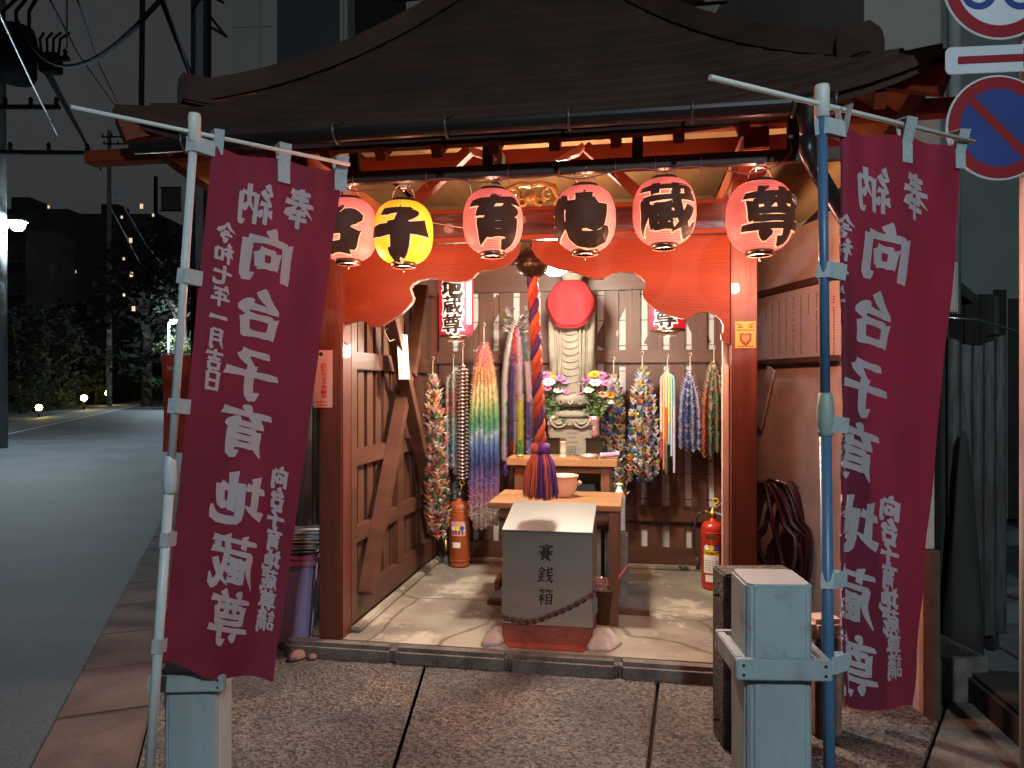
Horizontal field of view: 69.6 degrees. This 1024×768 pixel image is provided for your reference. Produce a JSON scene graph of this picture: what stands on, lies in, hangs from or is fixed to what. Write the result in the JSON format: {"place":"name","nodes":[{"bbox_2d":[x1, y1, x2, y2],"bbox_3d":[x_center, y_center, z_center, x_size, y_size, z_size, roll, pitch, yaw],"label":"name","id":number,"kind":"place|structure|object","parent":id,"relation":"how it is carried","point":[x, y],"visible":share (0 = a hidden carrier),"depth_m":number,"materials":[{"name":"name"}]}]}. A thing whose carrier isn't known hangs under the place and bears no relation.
{"place":"outdoors","nodes":[
{"label":"outdoors","id":0,"kind":"place"},
{"bbox_2d":[0,399,181,767],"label":"road","id":1,"kind":"structure","parent":0,"point":[81,504],"depth_m":7.03,"materials":[{"name":"asphalt"}]},
{"bbox_2d":[0,0,89,447],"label":"utility pole","id":2,"kind":"object","parent":1,"relation":"on","point":[12,72],"visible":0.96,"depth_m":17.29,"materials":[{"name":"black"}]},
{"bbox_2d":[38,31,70,74],"bbox_3d":[-10.672,-7.737,17.200,0.746,0.974,0.300,0,0,0],"label":"pole switch","id":3,"kind":"object","parent":2,"relation":"attached to","point":[45,68],"visible":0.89,"depth_m":17.17,"materials":[{"name":"black"}]},
{"bbox_2d":[14,0,159,67],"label":"overhead wire","id":4,"kind":"object","parent":2,"relation":"attached to","point":[154,6],"visible":0.99,"depth_m":8.95,"materials":[{"name":"black"}]},
{"bbox_2d":[138,0,144,104],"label":"overhead wire","id":5,"kind":"object","parent":4,"relation":"attached to","point":[141,56],"visible":0.87,"depth_m":7.98,"materials":[{"name":"black"}]},
{"bbox_2d":[77,229,190,405],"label":"broadleaf tree","id":6,"kind":"object","parent":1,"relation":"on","point":[148,353],"visible":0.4,"depth_m":49.20,"materials":[{"name":"green plant"}]},
{"bbox_2d":[123,216,190,352],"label":"broadleaf tree","id":7,"kind":"object","parent":1,"relation":"on","point":[163,300],"visible":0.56,"depth_m":45.32,"materials":[{"name":"green plant"}]},
{"bbox_2d":[149,329,190,390],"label":"broadleaf tree","id":8,"kind":"object","parent":1,"relation":"on","point":[186,346],"visible":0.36,"depth_m":44.51,"materials":[{"name":"green plant"}]},
{"bbox_2d":[6,0,231,224],"label":"sky","id":9,"kind":"structure","parent":0,"point":[57,181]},
{"bbox_2d":[154,176,181,225],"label":"roof sign","id":10,"kind":"object","parent":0,"point":[170,199],"visible":0.91,"depth_m":60.00,"materials":[{"name":"black"}]},
{"bbox_2d":[8,399,1018,767],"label":"ground","id":11,"kind":"structure","parent":0,"point":[1012,551],"depth_m":6.91,"materials":[{"name":"concrete"}]},
{"bbox_2d":[8,381,46,413],"bbox_3d":[-24.797,0.654,37.399,2.013,1.713,1.981,0,0,26],"label":"garden shrub","id":12,"kind":"object","parent":11,"relation":"on","point":[21,402],"visible":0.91,"depth_m":37.46,"materials":[{"name":"green plant"}]},
{"bbox_2d":[8,375,52,411],"bbox_3d":[-25.686,0.508,39.392,2.084,2.024,1.530,0,0,-38],"label":"garden shrub","id":13,"kind":"object","parent":11,"relation":"on","point":[41,385],"visible":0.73,"depth_m":39.50,"materials":[{"name":"green plant"}]},
{"bbox_2d":[7,302,68,410],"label":"broadleaf tree","id":14,"kind":"object","parent":11,"relation":"on","point":[15,362],"visible":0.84,"depth_m":40.75,"materials":[{"name":"green plant"}]},
{"bbox_2d":[24,226,76,403],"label":"stair tower","id":15,"kind":"structure","parent":11,"relation":"on","point":[50,265],"depth_m":56.00,"materials":[{"name":"concrete"}]},
{"bbox_2d":[8,303,112,408],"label":"broadleaf tree","id":16,"kind":"object","parent":11,"relation":"on","point":[76,348],"visible":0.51,"depth_m":44.82,"materials":[{"name":"green plant"}]},
{"bbox_2d":[45,374,80,408],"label":"garden shrub","id":17,"kind":"object","parent":11,"relation":"on","point":[64,400],"visible":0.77,"depth_m":44.47,"materials":[{"name":"green plant"}]},
{"bbox_2d":[7,197,118,401],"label":"apartment block","id":18,"kind":"structure","parent":11,"relation":"on","point":[91,233],"depth_m":63.61,"materials":[{"name":"grey concrete"}]},
{"bbox_2d":[19,295,128,402],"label":"broadleaf tree","id":19,"kind":"object","parent":11,"relation":"on","point":[82,317],"visible":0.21,"depth_m":56.62,"materials":[{"name":"green plant"}]},
{"bbox_2d":[8,399,161,431],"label":"footpath","id":20,"kind":"structure","parent":11,"relation":"on","point":[23,424],"depth_m":34.16,"materials":[{"name":"concrete"}]},
{"bbox_2d":[101,130,123,404],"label":"utility pole","id":21,"kind":"object","parent":20,"relation":"on","point":[109,136],"visible":0.67,"depth_m":51.87,"materials":[{"name":"black"}]},
{"bbox_2d":[74,367,105,403],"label":"garden shrub","id":22,"kind":"object","parent":11,"relation":"on","point":[96,396],"visible":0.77,"depth_m":55.40,"materials":[{"name":"green plant"}]},
{"bbox_2d":[30,489,178,767],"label":"curb","id":23,"kind":"structure","parent":11,"relation":"on","point":[101,720],"depth_m":3.56,"materials":[{"name":"concrete"}]},
{"bbox_2d":[161,353,190,452],"bbox_3d":[-4.003,0.515,8.927,0.462,1.969,0.064,0,0,-15],"label":"orange flag","id":24,"kind":"object","parent":23,"relation":"on","point":[167,366],"visible":0.36,"depth_m":8.91,"materials":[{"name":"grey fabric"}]},
{"bbox_2d":[82,204,190,397],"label":"apartment block","id":25,"kind":"structure","parent":11,"relation":"on","point":[130,231],"depth_m":78.00,"materials":[{"name":"grey concrete"}]},
{"bbox_2d":[190,0,227,360],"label":"service pole","id":26,"kind":"object","parent":11,"relation":"on","point":[201,19],"visible":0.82,"depth_m":6.17,"materials":[{"name":"black"}]},
{"bbox_2d":[159,0,191,73],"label":"overhead wire","id":27,"kind":"object","parent":26,"relation":"attached to","point":[166,13],"visible":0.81,"depth_m":5.47,"materials":[{"name":"black"}]},
{"bbox_2d":[278,552,318,641],"bbox_3d":[-1.360,1.250,4.420,0.410,0.500,0.367,0,0,-6],"label":"waste bin","id":28,"kind":"object","parent":11,"relation":"on","point":[298,620],"visible":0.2,"depth_m":4.28,"materials":[{"name":"purple"}]},
{"bbox_2d":[291,546,318,553],"bbox_3d":[-1.325,0.976,4.422,0.371,0.039,0.305,0,0,-17],"label":"paper stack","id":29,"kind":"object","parent":28,"relation":"on","point":[297,551],"visible":0.11,"depth_m":4.31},
{"bbox_2d":[292,539,318,548],"bbox_3d":[-1.317,0.932,4.421,0.408,0.043,0.325,0,0,2],"label":"paper stack","id":30,"kind":"object","parent":29,"relation":"on","point":[307,544],"visible":0.11,"depth_m":4.27,"materials":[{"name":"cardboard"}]},
{"bbox_2d":[293,525,318,539],"bbox_3d":[-1.287,0.891,4.420,0.438,0.048,0.315,0,0,-13],"label":"paper stack","id":31,"kind":"object","parent":30,"relation":"on","point":[305,532],"visible":0.21,"depth_m":4.33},
{"bbox_2d":[295,404,318,525],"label":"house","id":32,"kind":"structure","parent":11,"relation":"on","point":[315,465],"depth_m":5.56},
{"bbox_2d":[84,0,954,684],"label":"shrine hall","id":33,"kind":"structure","parent":11,"relation":"on","point":[470,90],"depth_m":3.97,"materials":[{"name":"wood"}]},
{"bbox_2d":[298,392,313,525],"bbox_3d":[-1.375,0.740,5.023,0.163,1.521,0.090,0,0,-40],"label":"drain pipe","id":34,"kind":"object","parent":33,"relation":"attached to","point":[305,508],"visible":0.24,"depth_m":4.96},
{"bbox_2d":[314,350,331,407],"bbox_3d":[-1.053,-0.029,4.114,0.105,0.320,0.005,0,0,10],"label":"notice sign","id":35,"kind":"object","parent":33,"relation":"attached to","point":[323,390],"visible":0.98,"depth_m":4.11,"materials":[{"name":"pink"}]},
{"bbox_2d":[330,180,374,268],"bbox_3d":[-0.808,-0.782,3.630,0.289,0.432,0.296,0,0,16],"label":"paper lantern","id":36,"kind":"object","parent":33,"relation":"hanging from","point":[353,244],"visible":0.67,"depth_m":3.52,"materials":[{"name":"pink"}]},
{"bbox_2d":[384,328,409,378],"bbox_3d":[-0.740,-0.196,4.707,0.026,0.332,0.208,0,0,42],"label":"paper slip","id":37,"kind":"object","parent":33,"relation":"hanging from","point":[403,364],"visible":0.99,"depth_m":4.75,"materials":[{"name":"white"}]},
{"bbox_2d":[373,183,432,270],"bbox_3d":[-0.528,-0.758,3.580,0.289,0.432,0.295,0,0,3],"label":"paper lantern","id":38,"kind":"object","parent":33,"relation":"hanging from","point":[403,233],"visible":1,"depth_m":3.48,"materials":[{"name":"yellow"}]},
{"bbox_2d":[422,356,452,541],"bbox_3d":[-0.553,0.472,5.359,0.229,1.349,0.174,0,0,10],"label":"paper crane bundle","id":39,"kind":"object","parent":33,"relation":"hanging from","point":[436,501],"visible":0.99,"depth_m":5.34,"materials":[{"name":"multicoloured paper"}]},
{"bbox_2d":[444,354,461,474],"bbox_3d":[-0.466,0.242,5.826,0.153,0.961,0.086,0,0,10],"label":"paper crane bundle","id":40,"kind":"object","parent":33,"relation":"hanging from","point":[453,413],"visible":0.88,"depth_m":5.82,"materials":[{"name":"multicoloured paper"}]},
{"bbox_2d":[439,280,472,342],"bbox_3d":[-0.382,-0.708,5.027,0.236,0.850,0.242,0,0,3],"label":"tall lantern","id":41,"kind":"object","parent":33,"relation":"hanging from","point":[455,312],"visible":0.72,"depth_m":4.93,"materials":[{"name":"white"}]},
{"bbox_2d":[442,480,474,567],"bbox_3d":[-0.414,1.084,5.739,0.214,0.672,0.188,0,0,-38],"label":"fire extinguisher","id":42,"kind":"object","parent":33,"relation":"on","point":[459,539],"visible":0.9,"depth_m":5.69,"materials":[{"name":"orange"}]},
{"bbox_2d":[456,343,468,479],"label":"paper crane bundle","id":43,"kind":"object","parent":33,"relation":"hanging from","point":[466,388],"visible":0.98,"depth_m":5.74,"materials":[{"name":"beige paper"}]},
{"bbox_2d":[467,322,500,530],"bbox_3d":[-0.213,0.323,5.612,0.254,1.585,0.093,0,0,10],"label":"paper crane bundle","id":44,"kind":"object","parent":33,"relation":"hanging from","point":[482,390],"visible":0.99,"depth_m":5.59,"materials":[{"name":"multicoloured paper"}]},
{"bbox_2d":[481,626,503,646],"bbox_3d":[-0.081,1.383,4.095,0.155,0.075,0.263,0,0,10],"label":"mortar lump","id":45,"kind":"object","parent":33,"relation":"on","point":[493,637],"visible":0.86,"depth_m":4.02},
{"bbox_2d":[463,178,522,260],"bbox_3d":[-0.090,-0.794,3.503,0.286,0.429,0.292,0,0,-7],"label":"paper lantern","id":46,"kind":"object","parent":33,"relation":"hanging from","point":[492,221],"visible":1,"depth_m":3.40,"materials":[{"name":"pink"}]},
{"bbox_2d":[500,302,532,476],"bbox_3d":[0.037,0.046,5.639,0.253,1.348,0.089,0,0,10],"label":"paper crane bundle","id":47,"kind":"object","parent":33,"relation":"hanging from","point":[518,336],"visible":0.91,"depth_m":5.62,"materials":[{"name":"multicoloured paper"}]},
{"bbox_2d":[515,242,548,276],"bbox_3d":[0.115,-0.792,4.141,0.202,0.385,0.202,0,0,10],"label":"shrine bell","id":48,"kind":"object","parent":33,"relation":"hanging from","point":[528,262],"visible":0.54,"depth_m":4.07,"materials":[{"name":"brown metal"}]},
{"bbox_2d":[522,276,558,500],"bbox_3d":[0.160,0.024,4.134,0.201,1.262,0.159,0,0,10],"label":"bell rope","id":49,"kind":"object","parent":48,"relation":"hanging from","point":[540,478],"visible":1,"depth_m":4.11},
{"bbox_2d":[502,501,605,652],"bbox_3d":[0.250,1.063,4.167,0.568,0.714,0.489,0,0,10],"label":"offering box","id":50,"kind":"object","parent":33,"relation":"on","point":[549,558],"visible":1,"depth_m":4.02,"materials":[{"name":"metal"}]},
{"bbox_2d":[498,590,597,624],"bbox_3d":[0.193,1.213,4.018,0.544,0.200,0.057,0,0,10],"label":"rusty chain","id":51,"kind":"object","parent":50,"relation":"hanging from","point":[546,617],"visible":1,"depth_m":4.00,"materials":[{"name":"metal"}]},
{"bbox_2d":[488,489,623,625],"bbox_3d":[0.294,1.067,4.657,0.799,0.705,0.560,0,0,10],"label":"offering table","id":52,"kind":"object","parent":33,"relation":"on","point":[609,507],"visible":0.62,"depth_m":4.43,"materials":[{"name":"brown wood"}]},
{"bbox_2d":[555,473,581,497],"bbox_3d":[0.329,0.644,4.671,0.187,0.140,0.187,0,0,-29],"label":"incense bowl","id":53,"kind":"object","parent":52,"relation":"on","point":[568,483],"visible":0.73,"depth_m":4.60,"materials":[{"name":"ceramic"}]},
{"bbox_2d":[507,454,617,576],"bbox_3d":[0.353,0.963,5.099,0.749,0.915,0.250,0,0,10],"label":"altar table","id":54,"kind":"object","parent":33,"relation":"on","point":[578,464],"visible":0.48,"depth_m":4.97,"materials":[{"name":"brown wood"}]},
{"bbox_2d":[347,140,792,227],"bbox_3d":[0.262,-0.939,3.647,2.298,0.262,0.485,0,0,10],"label":"power cord","id":55,"kind":"object","parent":33,"relation":"hanging from","point":[615,171],"visible":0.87,"depth_m":3.41,"materials":[{"name":"black plastic"}]},
{"bbox_2d":[547,393,600,576],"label":"statue plinth","id":56,"kind":"structure","parent":33,"relation":"on","point":[573,429],"depth_m":5.26,"materials":[{"name":"stone"}]},
{"bbox_2d":[532,371,569,420],"bbox_3d":[0.287,0.092,5.321,0.290,0.384,0.207,0,0,10],"label":"flower bouquet","id":57,"kind":"object","parent":56,"relation":"on","point":[548,382],"visible":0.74,"depth_m":5.30,"materials":[{"name":"multicoloured plant"}]},
{"bbox_2d":[545,271,597,393],"bbox_3d":[0.433,-0.445,5.355,0.377,1.029,0.330,0,0,10],"label":"jizo statue","id":58,"kind":"object","parent":56,"relation":"on","point":[571,303],"visible":0.94,"depth_m":5.28,"materials":[{"name":"stone"}]},
{"bbox_2d":[553,167,615,259],"bbox_3d":[0.339,-0.790,3.428,0.286,0.429,0.292,0,0,23],"label":"paper lantern","id":59,"kind":"object","parent":33,"relation":"hanging from","point":[584,216],"visible":1,"depth_m":3.32,"materials":[{"name":"red"}]},
{"bbox_2d":[585,455,600,525],"bbox_3d":[0.588,0.961,5.276,0.124,0.917,0.120,0,0,10],"label":"vase pedestal","id":60,"kind":"object","parent":33,"relation":"on","point":[592,482],"depth_m":5.22,"materials":[{"name":"wood"}]},
{"bbox_2d":[585,437,602,454],"bbox_3d":[0.588,0.442,5.276,0.122,0.116,0.110,0,0,10],"label":"vase holder","id":61,"kind":"object","parent":60,"relation":"on","point":[593,445],"visible":0.76,"depth_m":5.22,"materials":[{"name":"wood"}]},
{"bbox_2d":[588,416,599,437],"bbox_3d":[0.587,0.305,5.276,0.093,0.155,0.093,0,0,10],"label":"flower vase","id":62,"kind":"object","parent":61,"relation":"in","point":[594,428],"visible":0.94,"depth_m":5.24,"materials":[{"name":"pink metal"}]},
{"bbox_2d":[576,371,614,416],"bbox_3d":[0.597,0.092,5.268,0.265,0.384,0.178,0,0,31],"label":"flower bouquet","id":63,"kind":"object","parent":62,"relation":"in","point":[596,381],"visible":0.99,"depth_m":5.26,"materials":[{"name":"multicoloured plant"}]},
{"bbox_2d":[586,627,621,651],"bbox_3d":[0.496,1.373,4.011,0.205,0.095,0.244,0,0,10],"label":"mortar lump","id":64,"kind":"object","parent":33,"relation":"on","point":[606,639],"visible":0.94,"depth_m":3.95,"materials":[{"name":"stone"}]},
{"bbox_2d":[596,586,619,625],"bbox_3d":[0.549,1.315,4.409,0.194,0.210,0.194,0,0,10],"label":"plastic bucket","id":65,"kind":"object","parent":33,"relation":"on","point":[604,604],"visible":0.51,"depth_m":4.33,"materials":[{"name":"brown"}]},
{"bbox_2d":[599,357,629,495],"bbox_3d":[0.768,0.341,5.545,0.243,1.098,0.179,0,0,10],"label":"paper crane bundle","id":66,"kind":"object","parent":33,"relation":"hanging from","point":[617,434],"visible":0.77,"depth_m":5.52,"materials":[{"name":"multicoloured paper"}]},
{"bbox_2d":[619,582,648,615],"bbox_3d":[0.775,1.401,4.846,0.244,0.035,0.642,0,0,10],"label":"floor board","id":67,"kind":"object","parent":33,"relation":"on","point":[635,601],"visible":0.6,"depth_m":4.71,"materials":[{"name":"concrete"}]},
{"bbox_2d":[605,530,627,595],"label":"stone block","id":68,"kind":"structure","parent":67,"relation":"on","point":[624,561],"depth_m":4.83,"materials":[{"name":"stone"}]},
{"bbox_2d":[625,351,661,481],"bbox_3d":[0.974,0.244,5.464,0.280,0.981,0.223,0,0,10],"label":"paper crane bundle","id":69,"kind":"object","parent":33,"relation":"hanging from","point":[645,416],"visible":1,"depth_m":5.43,"materials":[{"name":"multicoloured paper"}]},
{"bbox_2d":[632,159,696,253],"bbox_3d":[0.695,-0.808,3.365,0.287,0.430,0.294,0,0,7],"label":"paper lantern","id":70,"kind":"object","parent":33,"relation":"hanging from","point":[664,212],"visible":0.99,"depth_m":3.26,"materials":[{"name":"red"}]},
{"bbox_2d":[649,305,685,336],"bbox_3d":[1.010,-0.732,4.782,0.236,0.850,0.242,0,0,13],"label":"tall lantern","id":71,"kind":"object","parent":33,"relation":"hanging from","point":[661,324],"visible":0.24,"depth_m":4.70,"materials":[{"name":"red"}]},
{"bbox_2d":[660,354,675,473],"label":"paper crane bundle","id":72,"kind":"object","parent":33,"relation":"hanging from","point":[667,414],"visible":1,"depth_m":5.42,"materials":[{"name":"multicoloured paper"}]},
{"bbox_2d":[677,352,702,452],"bbox_3d":[1.308,0.134,5.415,0.187,0.735,0.085,0,0,10],"label":"paper crane bundle","id":73,"kind":"object","parent":33,"relation":"hanging from","point":[688,385],"visible":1,"depth_m":5.40,"materials":[{"name":"blue paper"}]},
{"bbox_2d":[692,498,721,590],"bbox_3d":[1.391,1.104,5.118,0.184,0.632,0.207,0,0,-32],"label":"fire extinguisher","id":74,"kind":"object","parent":33,"relation":"on","point":[711,542],"visible":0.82,"depth_m":5.08,"materials":[{"name":"red metal"}]},
{"bbox_2d":[700,345,721,459],"bbox_3d":[1.475,0.138,5.386,0.204,0.842,0.088,0,0,10],"label":"paper crane bundle","id":75,"kind":"object","parent":33,"relation":"hanging from","point":[714,377],"visible":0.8,"depth_m":5.37,"materials":[{"name":"multicoloured paper"}]},
{"bbox_2d":[735,321,755,347],"bbox_3d":[1.178,-0.248,3.720,0.100,0.136,0.006,0,0,10],"label":"warning sticker","id":76,"kind":"object","parent":33,"relation":"attached to","point":[745,334],"visible":1,"depth_m":3.72,"materials":[{"name":"yellow"}]},
{"bbox_2d":[725,163,796,260],"bbox_3d":[1.108,-0.769,3.292,0.296,0.439,0.303,0,0,-8],"label":"paper lantern","id":77,"kind":"object","parent":33,"relation":"hanging from","point":[760,221],"visible":1,"depth_m":3.18,"materials":[{"name":"red"}]},
{"bbox_2d":[231,0,1018,518],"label":"apartment house","id":78,"kind":"structure","parent":11,"relation":"on","point":[267,32],"depth_m":8.46,"materials":[{"name":"black"}]},
{"bbox_2d":[274,0,343,63],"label":"window","id":79,"kind":"structure","parent":78,"relation":"in","point":[301,27],"depth_m":8.72,"materials":[{"name":"grey glass"}]},
{"bbox_2d":[927,702,1018,767],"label":"kerb slab","id":80,"kind":"structure","parent":11,"relation":"on","point":[969,735],"depth_m":3.05,"materials":[{"name":"concrete"}]},
{"bbox_2d":[1019,34,1023,767],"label":"sign pole","id":81,"kind":"object","parent":80,"relation":"on","point":[1021,464],"visible":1,"depth_m":2.76,"materials":[{"name":"black"}]},
{"bbox_2d":[944,0,1023,39],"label":"road sign","id":82,"kind":"object","parent":81,"relation":"attached to","point":[996,19],"visible":1,"depth_m":2.70,"materials":[{"name":"grey"}]},
{"bbox_2d":[945,75,1023,180],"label":"road sign","id":83,"kind":"object","parent":81,"relation":"attached to","point":[988,111],"visible":0.86,"depth_m":2.70,"materials":[{"name":"blue"}]},
{"bbox_2d":[945,44,1023,74],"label":"arrow sign","id":84,"kind":"object","parent":81,"relation":"attached to","point":[984,59],"visible":1,"depth_m":2.70,"materials":[{"name":"grey"}]},
{"bbox_2d":[965,670,1018,746],"bbox_3d":[2.438,1.452,2.662,0.820,0.185,1.650,0,0,9],"label":"step","id":85,"kind":"object","parent":11,"relation":"on","point":[993,697],"depth_m":3.28,"materials":[{"name":"grey stone"}]},
{"bbox_2d":[138,655,943,767],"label":"pavement","id":86,"kind":"structure","parent":0,"point":[321,713],"depth_m":3.25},
{"bbox_2d":[148,607,233,767],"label":"bollard post","id":87,"kind":"object","parent":86,"relation":"on","point":[197,720],"visible":0.43,"depth_m":2.63,"materials":[{"name":"grey paint"}]},
{"bbox_2d":[71,105,349,767],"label":"banner pole","id":88,"kind":"object","parent":86,"relation":"on","point":[169,476],"visible":0.99,"depth_m":2.41,"materials":[{"name":"grey"}]},
{"bbox_2d":[151,128,348,681],"bbox_3d":[-0.919,0.129,2.605,0.650,1.948,0.216,0,0,-41],"label":"prayer banner","id":89,"kind":"object","parent":88,"relation":"hanging from","point":[259,279],"visible":1,"depth_m":2.58,"materials":[{"name":"fabric"}]},
{"bbox_2d":[713,565,789,749],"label":"stone pillar","id":90,"kind":"structure","parent":86,"relation":"on","point":[721,668],"depth_m":3.06,"materials":[{"name":"stone"}]},
{"bbox_2d":[715,569,831,767],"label":"bollard post","id":91,"kind":"object","parent":86,"relation":"on","point":[777,660],"visible":1,"depth_m":2.04,"materials":[{"name":"metal"}]},
{"bbox_2d":[708,74,975,767],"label":"banner pole","id":92,"kind":"object","parent":86,"relation":"on","point":[823,106],"visible":0.97,"depth_m":2.10,"materials":[{"name":"blue"}]},
{"bbox_2d":[814,103,970,710],"bbox_3d":[1.173,0.117,2.287,0.703,1.904,0.116,0,0,-31],"label":"prayer banner","id":93,"kind":"object","parent":92,"relation":"hanging from","point":[892,272],"visible":1,"depth_m":2.26,"materials":[{"name":"fabric"}]},
{"bbox_2d":[757,214,939,719],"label":"stucco wall","id":94,"kind":"structure","parent":86,"relation":"on","point":[788,445],"depth_m":4.31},
{"bbox_2d":[757,478,813,582],"bbox_3d":[1.534,0.976,4.358,0.507,0.852,0.212,0,0,42],"label":"garden hose","id":95,"kind":"object","parent":94,"relation":"hanging from","point":[799,533],"visible":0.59,"depth_m":4.24,"materials":[{"name":"black rubber"}]},
{"bbox_2d":[757,281,840,364],"bbox_3d":[1.679,-0.340,4.413,0.030,0.430,1.020,0,0,-8],"label":"notice board","id":96,"kind":"object","parent":94,"relation":"attached to","point":[787,327],"visible":0.79,"depth_m":4.38,"materials":[{"name":"red"}]},
{"bbox_2d":[757,365,774,429],"bbox_3d":[1.628,0.090,4.750,0.012,0.416,0.257,0,0,-8],"label":"loose plank","id":97,"kind":"object","parent":96,"relation":"hanging from","point":[766,391],"visible":0.86,"depth_m":4.74,"materials":[{"name":"wood"}]},
{"bbox_2d":[940,634,987,703],"bbox_3d":[2.060,1.395,3.660,0.340,0.210,0.400,0,0,-6],"label":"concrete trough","id":98,"kind":"object","parent":86,"relation":"on","point":[960,664],"visible":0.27,"depth_m":3.47,"materials":[{"name":"concrete"}]},
{"bbox_2d":[453,290,713,547],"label":"house","id":99,"kind":"structure","parent":0,"point":[622,381],"depth_m":5.79,"materials":[{"name":"paint"}]},
{"bbox_2d":[811,613,841,737],"bbox_3d":[1.340,1.250,3.180,0.150,0.500,0.130,0,0,-6],"label":"post","id":100,"kind":"object","parent":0,"point":[816,695],"visible":0.42,"depth_m":3.12,"materials":[{"name":"pink metal"}]},
{"bbox_2d":[984,573,1018,671],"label":"alley paving","id":101,"kind":"structure","parent":0,"point":[1005,657],"depth_m":4.18,"materials":[{"name":"concrete"}]},
{"bbox_2d":[716,0,960,314],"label":"neighbour house","id":102,"kind":"structure","parent":101,"relation":"on","point":[908,24],"depth_m":4.25,"materials":[{"name":"paint"}]},
{"bbox_2d":[942,429,983,654],"bbox_3d":[2.420,0.870,3.954,0.230,1.260,0.113,0,0,0],"label":"tarpaulin","id":103,"kind":"object","parent":101,"relation":"on","point":[963,621],"visible":0.91,"depth_m":3.92,"materials":[{"name":"grey fabric"}]},
{"bbox_2d":[935,295,1018,649],"bbox_3d":[2.595,0.500,4.089,0.552,2.000,0.136,0,0,-17],"label":"tin fence","id":104,"kind":"object","parent":101,"relation":"on","point":[973,400],"visible":0.69,"depth_m":4.09,"materials":[{"name":"silver metal"}]},
{"bbox_2d":[950,262,957,312],"bbox_3d":[2.422,-0.541,4.143,0.112,0.280,0.090,0,0,-14],"label":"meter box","id":105,"kind":"object","parent":104,"relation":"attached to","point":[954,304],"visible":0.21,"depth_m":4.11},
{"bbox_2d":[949,290,1018,518],"bbox_3d":[4.710,0.225,8.215,2.220,2.550,0.030,0,0,0],"label":"alley fence","id":106,"kind":"object","parent":101,"relation":"on","point":[975,333],"visible":0.09,"depth_m":8.20,"materials":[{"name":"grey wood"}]},
{"bbox_2d":[1007,593,1018,623],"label":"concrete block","id":107,"kind":"structure","parent":101,"relation":"on","point":[1012,607],"depth_m":4.67,"materials":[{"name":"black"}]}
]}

